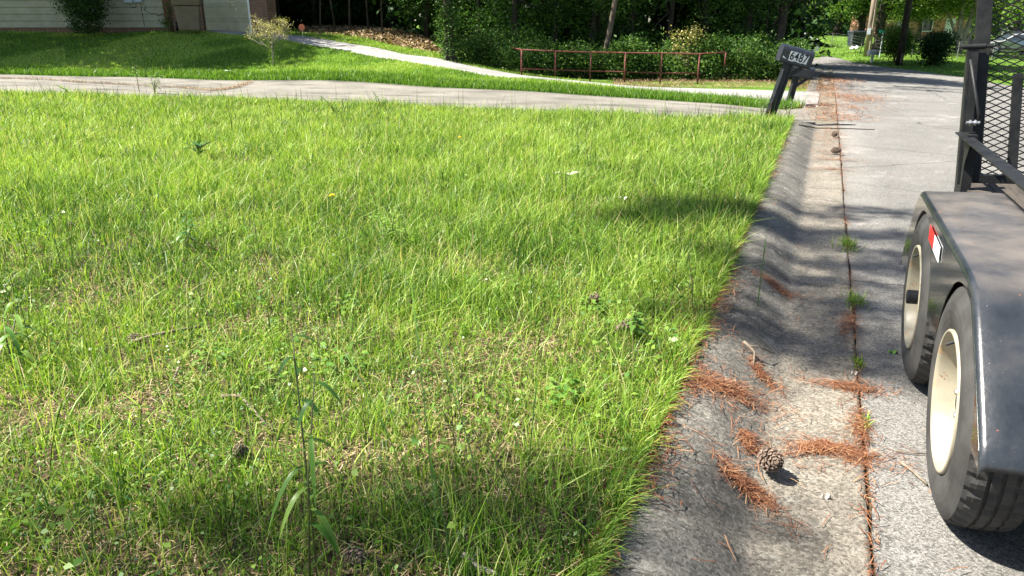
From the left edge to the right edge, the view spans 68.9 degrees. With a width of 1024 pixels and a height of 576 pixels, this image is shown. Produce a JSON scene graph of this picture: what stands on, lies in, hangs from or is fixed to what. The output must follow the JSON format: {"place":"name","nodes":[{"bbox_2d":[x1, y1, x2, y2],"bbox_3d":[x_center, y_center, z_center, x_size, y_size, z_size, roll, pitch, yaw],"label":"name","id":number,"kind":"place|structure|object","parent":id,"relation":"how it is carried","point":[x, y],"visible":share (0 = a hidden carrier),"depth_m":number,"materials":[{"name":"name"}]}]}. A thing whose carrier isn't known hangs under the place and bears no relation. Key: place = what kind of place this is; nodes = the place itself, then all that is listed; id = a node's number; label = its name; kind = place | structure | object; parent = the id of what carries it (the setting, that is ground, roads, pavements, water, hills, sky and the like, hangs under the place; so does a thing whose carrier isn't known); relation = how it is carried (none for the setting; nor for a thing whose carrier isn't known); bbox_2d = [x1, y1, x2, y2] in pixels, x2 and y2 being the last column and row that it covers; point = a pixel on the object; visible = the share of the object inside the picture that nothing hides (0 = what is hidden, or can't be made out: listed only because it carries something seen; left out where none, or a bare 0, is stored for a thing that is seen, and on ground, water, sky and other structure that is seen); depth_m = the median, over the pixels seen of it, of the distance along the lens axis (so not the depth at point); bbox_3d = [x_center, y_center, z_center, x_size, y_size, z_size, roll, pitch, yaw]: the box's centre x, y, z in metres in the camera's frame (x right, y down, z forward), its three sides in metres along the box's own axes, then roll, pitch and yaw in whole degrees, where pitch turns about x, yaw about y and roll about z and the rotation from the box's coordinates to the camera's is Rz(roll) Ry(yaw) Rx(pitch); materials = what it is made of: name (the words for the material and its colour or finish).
{"place":"outdoors","nodes":[
{"label":"outdoors","id":0,"kind":"place"},
{"bbox_2d":[0,95,791,575],"bbox_3d":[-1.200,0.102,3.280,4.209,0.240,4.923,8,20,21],"label":"lawn grass","id":1,"kind":"structure","parent":0,"point":[596,257],"depth_m":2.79,"materials":[{"name":"green plant"}]},
{"bbox_2d":[0,298,53,372],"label":"tall weed","id":2,"kind":"object","parent":1,"relation":"on","point":[12,336],"visible":0.91,"depth_m":2.97,"materials":[{"name":"green plant"}]},
{"bbox_2d":[132,325,205,343],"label":"fallen branch","id":3,"kind":"object","parent":1,"relation":"on","point":[162,333],"visible":0.69,"depth_m":3.25,"materials":[{"name":"brown wood"}]},
{"bbox_2d":[177,211,197,247],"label":"tall weed","id":4,"kind":"object","parent":1,"relation":"on","point":[187,230],"visible":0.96,"depth_m":4.48,"materials":[{"name":"green plant"}]},
{"bbox_2d":[190,342,236,371],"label":"plant","id":5,"kind":"object","parent":1,"relation":"on","point":[219,358],"visible":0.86,"depth_m":2.98,"materials":[{"name":"green plant"}]},
{"bbox_2d":[232,443,248,462],"bbox_3d":[-0.847,0.515,2.330,0.051,0.084,0.052,-6,50,-17],"label":"pine cone","id":6,"kind":"object","parent":1,"relation":"on","point":[243,451],"visible":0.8,"depth_m":2.31,"materials":[{"name":"brown plant"}]},
{"bbox_2d":[268,326,343,575],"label":"tall weed","id":7,"kind":"object","parent":1,"relation":"on","point":[322,517],"visible":0.88,"depth_m":1.81,"materials":[{"name":"green plant"}]},
{"bbox_2d":[276,373,344,575],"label":"tall weed","id":8,"kind":"object","parent":1,"relation":"on","point":[321,528],"visible":0.99,"depth_m":1.77,"materials":[{"name":"green plant"}]},
{"bbox_2d":[311,342,368,377],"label":"plant","id":9,"kind":"object","parent":1,"relation":"on","point":[341,358],"visible":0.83,"depth_m":2.92,"materials":[{"name":"green plant"}]},
{"bbox_2d":[342,546,364,566],"bbox_3d":[-0.408,0.690,1.915,0.054,0.055,0.089,-14,4,-36],"label":"pine cone","id":10,"kind":"object","parent":1,"relation":"on","point":[358,553],"visible":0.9,"depth_m":1.89,"materials":[{"name":"brown plant"}]},
{"bbox_2d":[0,196,737,575],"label":"clover","id":11,"kind":"object","parent":1,"relation":"on","point":[286,388],"visible":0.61,"depth_m":2.75,"materials":[{"name":"green plant"}]},
{"bbox_2d":[0,173,738,575],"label":"lawn thatch","id":12,"kind":"object","parent":1,"relation":"on","point":[312,429],"visible":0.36,"depth_m":2.49,"materials":[{"name":"plant"}]},
{"bbox_2d":[0,151,757,569],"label":"broadleaf weeds","id":13,"kind":"object","parent":1,"relation":"on","point":[354,473],"visible":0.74,"depth_m":2.92,"materials":[{"name":"green plant"}]},
{"bbox_2d":[372,210,404,245],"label":"weed","id":14,"kind":"object","parent":1,"relation":"on","point":[391,224],"visible":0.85,"depth_m":4.54,"materials":[{"name":"green plant"}]},
{"bbox_2d":[0,75,794,575],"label":"seed stalks","id":15,"kind":"object","parent":1,"relation":"on","point":[142,311],"visible":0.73,"depth_m":3.59,"materials":[{"name":"green plant"}]},
{"bbox_2d":[410,276,439,560],"bbox_3d":[-0.275,0.320,2.284,0.005,0.480,0.993,-4,19,-10],"label":"grass stalk","id":16,"kind":"object","parent":1,"relation":"on","point":[426,421],"depth_m":2.15,"materials":[{"name":"green plant"}]},
{"bbox_2d":[427,445,452,575],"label":"grass stalk","id":17,"kind":"object","parent":1,"relation":"on","point":[441,509],"depth_m":1.85,"materials":[{"name":"green plant"}]},
{"bbox_2d":[435,343,482,498],"bbox_3d":[-0.167,0.395,2.283,0.005,0.340,0.414,-8,21,-22],"label":"grass stalk","id":18,"kind":"object","parent":1,"relation":"on","point":[461,420],"depth_m":2.25,"materials":[{"name":"green plant"}]},
{"bbox_2d":[545,377,589,405],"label":"plant","id":19,"kind":"object","parent":1,"relation":"on","point":[564,392],"visible":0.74,"depth_m":2.68,"materials":[{"name":"green plant"}]},
{"bbox_2d":[578,294,606,312],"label":"plant","id":20,"kind":"object","parent":1,"relation":"on","point":[596,306],"visible":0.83,"depth_m":3.54,"materials":[{"name":"green plant"}]},
{"bbox_2d":[624,310,648,338],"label":"tall weed","id":21,"kind":"object","parent":1,"relation":"on","point":[638,322],"visible":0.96,"depth_m":3.18,"materials":[{"name":"green plant"}]},
{"bbox_2d":[537,120,797,575],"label":"edge needles","id":22,"kind":"object","parent":1,"relation":"on","point":[670,416],"visible":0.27,"depth_m":2.52,"materials":[{"name":"brown plant"}]},
{"bbox_2d":[562,114,796,575],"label":"edge grass","id":23,"kind":"structure","parent":1,"relation":"on","point":[604,549],"depth_m":2.40,"materials":[{"name":"green plant"}]},
{"bbox_2d":[0,86,797,163],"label":"lawn grass","id":24,"kind":"structure","parent":0,"point":[70,107],"depth_m":10.33,"materials":[{"name":"green plant"}]},
{"bbox_2d":[0,74,816,124],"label":"driveway","id":25,"kind":"structure","parent":0,"point":[325,89],"depth_m":16.10,"materials":[{"name":"concrete"}]},
{"bbox_2d":[1,76,255,89],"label":"driveway debris","id":26,"kind":"object","parent":25,"relation":"on","point":[233,86],"visible":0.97,"depth_m":18.79,"materials":[{"name":"brown plant"}]},
{"bbox_2d":[278,27,585,80],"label":"verge grass","id":27,"kind":"structure","parent":0,"point":[376,43],"depth_m":25.77,"materials":[{"name":"green plant"}]},
{"bbox_2d":[0,25,1023,122],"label":"ground","id":28,"kind":"structure","parent":0,"point":[609,80],"depth_m":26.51,"materials":[{"name":"green plant"}]},
{"bbox_2d":[46,0,114,34],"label":"foundation shrub","id":29,"kind":"object","parent":28,"relation":"on","point":[82,8],"visible":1,"depth_m":28.89,"materials":[{"name":"green plant"}]},
{"bbox_2d":[0,0,277,33],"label":"house","id":30,"kind":"structure","parent":28,"relation":"on","point":[125,16],"depth_m":30.11,"materials":[{"name":"beige"}]},
{"bbox_2d":[203,0,249,31],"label":"garage door","id":31,"kind":"structure","parent":30,"relation":"in","point":[228,15],"depth_m":28.81,"materials":[{"name":"beige paint"}]},
{"bbox_2d":[157,0,174,31],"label":"creeper","id":32,"kind":"object","parent":28,"relation":"on","point":[167,22],"visible":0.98,"depth_m":29.25,"materials":[{"name":"green plant"}]},
{"bbox_2d":[171,0,200,30],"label":"trash cart","id":33,"kind":"object","parent":28,"relation":"on","point":[188,14],"visible":1,"depth_m":27.48,"materials":[{"name":"beige plastic"}]},
{"bbox_2d":[245,13,298,65],"bbox_3d":[-7.245,-7.323,22.099,1.509,1.562,1.515,1,19,4],"label":"ornamental tree","id":34,"kind":"object","parent":28,"relation":"on","point":[271,43],"visible":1,"depth_m":22.06,"materials":[{"name":"yellow plant"}]},
{"bbox_2d":[275,0,322,27],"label":"woodland tree","id":35,"kind":"object","parent":28,"relation":"on","point":[278,12],"visible":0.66,"depth_m":33.38,"materials":[{"name":"green plant"}]},
{"bbox_2d":[281,0,358,24],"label":"woodland tree","id":36,"kind":"object","parent":28,"relation":"on","point":[314,21],"visible":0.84,"depth_m":34.14,"materials":[{"name":"green plant"}]},
{"bbox_2d":[308,0,384,25],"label":"woodland tree","id":37,"kind":"object","parent":28,"relation":"on","point":[346,7],"visible":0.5,"depth_m":35.47,"materials":[{"name":"green plant"}]},
{"bbox_2d":[297,24,443,52],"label":"leaf litter","id":38,"kind":"object","parent":28,"relation":"on","point":[414,41],"visible":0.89,"depth_m":29.73,"materials":[{"name":"plant"}]},
{"bbox_2d":[355,0,421,28],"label":"woodland tree","id":39,"kind":"object","parent":28,"relation":"on","point":[389,24],"visible":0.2,"depth_m":34.72,"materials":[{"name":"green plant"}]},
{"bbox_2d":[379,0,442,38],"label":"woodland tree","id":40,"kind":"object","parent":28,"relation":"on","point":[427,12],"visible":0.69,"depth_m":30.83,"materials":[{"name":"green plant"}]},
{"bbox_2d":[416,0,472,61],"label":"ivy tree","id":41,"kind":"object","parent":28,"relation":"on","point":[449,29],"visible":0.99,"depth_m":23.12,"materials":[{"name":"green plant"}]},
{"bbox_2d":[435,0,540,41],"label":"woodland tree","id":42,"kind":"object","parent":28,"relation":"on","point":[480,15],"visible":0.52,"depth_m":26.51,"materials":[{"name":"green plant"}]},
{"bbox_2d":[438,20,542,68],"bbox_3d":[-0.617,-7.850,24.046,3.262,1.573,2.532,-16,25,-39],"label":"understorey shrub","id":43,"kind":"object","parent":28,"relation":"on","point":[479,48],"visible":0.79,"depth_m":23.77,"materials":[{"name":"green plant"}]},
{"bbox_2d":[462,0,580,63],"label":"woodland tree","id":44,"kind":"object","parent":28,"relation":"on","point":[514,17],"visible":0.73,"depth_m":25.81,"materials":[{"name":"green plant"}]},
{"bbox_2d":[490,30,577,74],"bbox_3d":[0.617,-7.402,23.521,2.881,1.400,2.329,-3,19,-8],"label":"understorey shrub","id":45,"kind":"object","parent":28,"relation":"on","point":[511,54],"visible":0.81,"depth_m":23.17,"materials":[{"name":"green plant"}]},
{"bbox_2d":[506,0,600,53],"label":"woodland tree","id":46,"kind":"object","parent":28,"relation":"on","point":[554,4],"visible":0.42,"depth_m":26.25,"materials":[{"name":"green plant"}]},
{"bbox_2d":[279,0,849,65],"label":"deep woods","id":47,"kind":"object","parent":28,"relation":"on","point":[286,11],"visible":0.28,"depth_m":31.41,"materials":[{"name":"green plant"}]},
{"bbox_2d":[537,35,614,77],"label":"understorey shrub","id":48,"kind":"object","parent":28,"relation":"on","point":[577,58],"visible":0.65,"depth_m":23.64,"materials":[{"name":"green plant"}]},
{"bbox_2d":[539,0,648,74],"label":"woodland tree","id":49,"kind":"object","parent":28,"relation":"on","point":[597,7],"visible":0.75,"depth_m":25.68,"materials":[{"name":"green plant"}]},
{"bbox_2d":[599,0,617,78],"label":"leaning trunk","id":50,"kind":"object","parent":28,"relation":"on","point":[611,23],"visible":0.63,"depth_m":23.70,"materials":[{"name":"brown plant"}]},
{"bbox_2d":[578,35,653,78],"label":"understorey shrub","id":51,"kind":"object","parent":28,"relation":"on","point":[611,76],"visible":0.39,"depth_m":23.66,"materials":[{"name":"green plant"}]},
{"bbox_2d":[568,0,667,69],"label":"woodland tree","id":52,"kind":"object","parent":28,"relation":"on","point":[632,16],"visible":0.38,"depth_m":25.95,"materials":[{"name":"green plant"}]},
{"bbox_2d":[510,47,726,83],"bbox_3d":[2.743,-6.398,21.709,6.568,1.091,1.716,7,20,18],"label":"pipe railing","id":53,"kind":"object","parent":28,"relation":"on","point":[624,71],"visible":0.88,"depth_m":21.56,"materials":[{"name":"brown metal"}]},
{"bbox_2d":[601,33,692,80],"bbox_3d":[4.204,-7.366,23.840,3.167,1.489,2.271,-7,20,-20],"label":"understorey shrub","id":54,"kind":"object","parent":28,"relation":"on","point":[629,44],"visible":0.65,"depth_m":23.29,"materials":[{"name":"green plant"}]},
{"bbox_2d":[610,0,724,61],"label":"woodland tree","id":55,"kind":"object","parent":28,"relation":"on","point":[670,13],"visible":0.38,"depth_m":25.49,"materials":[{"name":"green plant"}]},
{"bbox_2d":[663,21,708,80],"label":"yellow bush","id":56,"kind":"object","parent":28,"relation":"on","point":[691,35],"visible":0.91,"depth_m":22.77,"materials":[{"name":"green plant"}]},
{"bbox_2d":[644,30,744,80],"bbox_3d":[5.546,-7.260,23.404,3.435,1.550,2.267,8,20,21],"label":"understorey shrub","id":57,"kind":"object","parent":28,"relation":"on","point":[666,68],"visible":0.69,"depth_m":23.35,"materials":[{"name":"green plant"}]},
{"bbox_2d":[649,0,754,70],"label":"woodland tree","id":58,"kind":"object","parent":28,"relation":"on","point":[707,8],"visible":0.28,"depth_m":26.28,"materials":[{"name":"green plant"}]},
{"bbox_2d":[612,73,824,87],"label":"verge needles","id":59,"kind":"object","parent":28,"relation":"on","point":[667,84],"visible":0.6,"depth_m":21.60,"materials":[{"name":"brown plant"}]},
{"bbox_2d":[678,28,781,80],"bbox_3d":[6.817,-7.265,23.285,3.524,1.602,2.411,1,19,2],"label":"understorey shrub","id":60,"kind":"object","parent":28,"relation":"on","point":[711,64],"visible":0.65,"depth_m":22.86,"materials":[{"name":"green plant"}]},
{"bbox_2d":[606,120,871,575],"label":"kerb","id":61,"kind":"structure","parent":28,"relation":"on","point":[676,543],"depth_m":2.75,"materials":[{"name":"concrete"}]},
{"bbox_2d":[621,356,839,436],"bbox_3d":[0.828,0.402,2.880,0.949,0.135,0.529,0,19,0],"label":"needle heap","id":62,"kind":"object","parent":61,"relation":"on","point":[724,382],"visible":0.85,"depth_m":2.87,"materials":[{"name":"brown plant"}]},
{"bbox_2d":[720,403,786,466],"bbox_3d":[0.844,0.514,2.630,0.189,0.086,0.338,-1,19,-2],"label":"needle heap","id":63,"kind":"object","parent":61,"relation":"on","point":[748,439],"visible":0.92,"depth_m":2.60,"materials":[{"name":"brown plant"}]},
{"bbox_2d":[682,424,829,557],"bbox_3d":[0.755,0.604,2.337,0.265,0.108,0.632,-11,22,-29],"label":"needle heap","id":64,"kind":"object","parent":61,"relation":"on","point":[744,482],"visible":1,"depth_m":2.36,"materials":[{"name":"brown plant"}]},
{"bbox_2d":[728,332,793,408],"bbox_3d":[1.044,0.327,3.122,0.211,0.118,0.548,-4,19,-11],"label":"needle heap","id":65,"kind":"object","parent":61,"relation":"on","point":[759,371],"visible":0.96,"depth_m":3.11,"materials":[{"name":"brown plant"}]},
{"bbox_2d":[757,447,783,471],"bbox_3d":[0.849,0.564,2.456,0.077,0.079,0.128,10,-1,-1],"label":"pine cone","id":66,"kind":"object","parent":61,"relation":"on","point":[770,459],"visible":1,"depth_m":2.42,"materials":[{"name":"brown plant"}]},
{"bbox_2d":[739,260,822,300],"bbox_3d":[1.472,-0.028,4.153,0.610,0.114,0.394,8,20,21],"label":"needle heap","id":67,"kind":"object","parent":61,"relation":"on","point":[778,288],"visible":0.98,"depth_m":4.16,"materials":[{"name":"brown plant"}]},
{"bbox_2d":[758,422,925,485],"bbox_3d":[1.161,0.559,2.587,0.808,0.031,0.386,3,19,9],"label":"needle heap","id":68,"kind":"object","parent":61,"relation":"on","point":[823,447],"visible":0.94,"depth_m":2.59,"materials":[{"name":"brown plant"}]},
{"bbox_2d":[831,232,864,252],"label":"grass tuft","id":69,"kind":"object","parent":61,"relation":"on","point":[846,242],"visible":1,"depth_m":5.06,"materials":[{"name":"green plant"}]},
{"bbox_2d":[831,297,868,364],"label":"needle heap","id":70,"kind":"object","parent":61,"relation":"on","point":[847,324],"visible":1,"depth_m":3.71,"materials":[{"name":"brown plant"}]},
{"bbox_2d":[781,369,926,404],"bbox_3d":[1.404,0.395,3.065,0.720,0.024,0.329,1,19,4],"label":"needle heap","id":71,"kind":"object","parent":61,"relation":"on","point":[843,385],"visible":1,"depth_m":3.06,"materials":[{"name":"brown plant"}]},
{"bbox_2d":[841,285,869,309],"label":"grass tuft","id":72,"kind":"object","parent":61,"relation":"on","point":[855,300],"visible":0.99,"depth_m":4.01,"materials":[{"name":"green plant"}]},
{"bbox_2d":[833,383,882,460],"bbox_3d":[1.315,0.492,2.787,0.217,0.020,0.698,8,20,21],"label":"needle heap","id":73,"kind":"object","parent":61,"relation":"on","point":[855,423],"visible":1,"depth_m":2.74,"materials":[{"name":"brown plant"}]},
{"bbox_2d":[704,0,792,72],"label":"woodland tree","id":74,"kind":"object","parent":28,"relation":"on","point":[734,3],"visible":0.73,"depth_m":24.88,"materials":[{"name":"green plant"}]},
{"bbox_2d":[718,31,821,80],"bbox_3d":[7.886,-7.038,22.758,3.479,1.500,2.296,-11,22,-29],"label":"understorey shrub","id":75,"kind":"object","parent":28,"relation":"on","point":[772,50],"visible":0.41,"depth_m":22.63,"materials":[{"name":"green plant"}]},
{"bbox_2d":[720,0,843,76],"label":"overhanging tree","id":76,"kind":"object","parent":28,"relation":"on","point":[781,25],"visible":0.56,"depth_m":24.46,"materials":[{"name":"green plant"}]},
{"bbox_2d":[764,43,814,117],"bbox_3d":[4.147,-3.008,11.405,0.525,1.316,0.196,13,18,-7],"label":"mailbox","id":77,"kind":"object","parent":28,"relation":"on","point":[789,57],"visible":0.97,"depth_m":11.23,"materials":[{"name":"black plastic"}]},
{"bbox_2d":[786,66,814,101],"bbox_3d":[5.487,-3.805,14.430,0.525,0.959,0.158,7,18,-7],"label":"mailbox","id":78,"kind":"object","parent":28,"relation":"on","point":[806,75],"visible":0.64,"depth_m":14.31,"materials":[{"name":"black plastic"}]},
{"bbox_2d":[806,65,823,91],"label":"kerb","id":79,"kind":"structure","parent":28,"relation":"on","point":[819,69],"depth_m":22.54,"materials":[{"name":"concrete"}]},
{"bbox_2d":[815,66,836,122],"bbox_3d":[9.644,-6.297,22.801,0.334,0.259,25.000,8,20,21],"label":"gutter","id":80,"kind":"object","parent":28,"relation":"on","point":[828,99],"visible":0.6,"depth_m":14.82,"materials":[{"name":"concrete"}]},
{"bbox_2d":[836,107,886,575],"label":"joint debris","id":81,"kind":"object","parent":80,"relation":"on","point":[871,494],"visible":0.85,"depth_m":2.47,"materials":[{"name":"brown plant"}]},
{"bbox_2d":[808,5,868,34],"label":"yard tree","id":82,"kind":"object","parent":28,"relation":"on","point":[837,30],"visible":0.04,"depth_m":73.31,"materials":[{"name":"green plant"}]},
{"bbox_2d":[818,0,901,30],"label":"yard tree","id":83,"kind":"object","parent":28,"relation":"on","point":[860,19],"visible":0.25,"depth_m":56.21,"materials":[{"name":"green plant"}]},
{"bbox_2d":[863,0,877,56],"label":"utility pole","id":84,"kind":"object","parent":28,"relation":"on","point":[871,25],"visible":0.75,"depth_m":42.33,"materials":[{"name":"brown wood"}]},
{"bbox_2d":[815,0,966,52],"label":"yard tree","id":85,"kind":"object","parent":28,"relation":"on","point":[883,11],"visible":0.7,"depth_m":46.87,"materials":[{"name":"green plant"}]},
{"bbox_2d":[877,22,920,62],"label":"rounded bush","id":86,"kind":"object","parent":28,"relation":"on","point":[891,40],"visible":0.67,"depth_m":37.79,"materials":[{"name":"green plant"}]},
{"bbox_2d":[895,0,912,65],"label":"trunk","id":87,"kind":"object","parent":28,"relation":"on","point":[903,34],"visible":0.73,"depth_m":35.86,"materials":[{"name":"brown plant"}]},
{"bbox_2d":[810,6,1023,37],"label":"woods","id":88,"kind":"object","parent":28,"relation":"on","point":[846,24],"visible":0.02,"depth_m":91.88,"materials":[{"name":"green plant"}]},
{"bbox_2d":[850,0,993,38],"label":"brick house","id":89,"kind":"structure","parent":28,"relation":"on","point":[942,24],"depth_m":71.71,"materials":[{"name":"beige brick"}]},
{"bbox_2d":[888,0,972,42],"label":"yard tree","id":90,"kind":"object","parent":28,"relation":"on","point":[920,24],"visible":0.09,"depth_m":62.14,"materials":[{"name":"green plant"}]},
{"bbox_2d":[910,24,962,65],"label":"dark bush","id":91,"kind":"object","parent":28,"relation":"on","point":[937,47],"visible":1,"depth_m":35.42,"materials":[{"name":"green plant"}]},
{"bbox_2d":[891,0,1023,52],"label":"yard tree","id":92,"kind":"object","parent":28,"relation":"on","point":[960,10],"visible":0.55,"depth_m":46.78,"materials":[{"name":"green plant"}]},
{"bbox_2d":[954,1,1016,42],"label":"yard tree","id":93,"kind":"object","parent":28,"relation":"on","point":[1000,26],"visible":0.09,"depth_m":54.32,"materials":[{"name":"green plant"}]},
{"bbox_2d":[990,33,1023,53],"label":"parked car","id":94,"kind":"object","parent":28,"relation":"on","point":[1007,43],"visible":0.29,"depth_m":51.62,"materials":[{"name":"silver metal"}]},
{"bbox_2d":[993,0,1023,32],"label":"yard tree","id":95,"kind":"object","parent":28,"relation":"on","point":[1015,11],"visible":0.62,"depth_m":43.07,"materials":[{"name":"green plant"}]},
{"bbox_2d":[209,30,819,107],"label":"driveway","id":96,"kind":"structure","parent":0,"point":[362,49],"depth_m":21.81,"materials":[{"name":"concrete"}]},
{"bbox_2d":[811,56,1023,575],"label":"road","id":97,"kind":"structure","parent":0,"point":[920,536],"depth_m":4.63,"materials":[{"name":"concrete"}]},
{"bbox_2d":[656,102,968,570],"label":"scattered needles","id":98,"kind":"object","parent":97,"relation":"on","point":[799,316],"visible":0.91,"depth_m":3.66,"materials":[{"name":"brown plant"}]},
{"bbox_2d":[759,73,905,120],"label":"roadside needles","id":99,"kind":"object","parent":97,"relation":"on","point":[843,96],"visible":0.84,"depth_m":15.64,"materials":[{"name":"brown plant"}]},
{"bbox_2d":[833,68,875,575],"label":"joint dirt","id":100,"kind":"structure","parent":97,"relation":"on","point":[869,507],"depth_m":2.52,"materials":[{"name":"soil"}]},
{"bbox_2d":[900,0,1023,531],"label":"utility trailer","id":101,"kind":"object","parent":97,"relation":"on","point":[962,324],"visible":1,"depth_m":2.36,"materials":[{"name":"metal"}]},
{"bbox_2d":[816,34,1023,85],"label":"yard grass","id":102,"kind":"structure","parent":0,"point":[926,69],"depth_m":41.08,"materials":[{"name":"green plant"}]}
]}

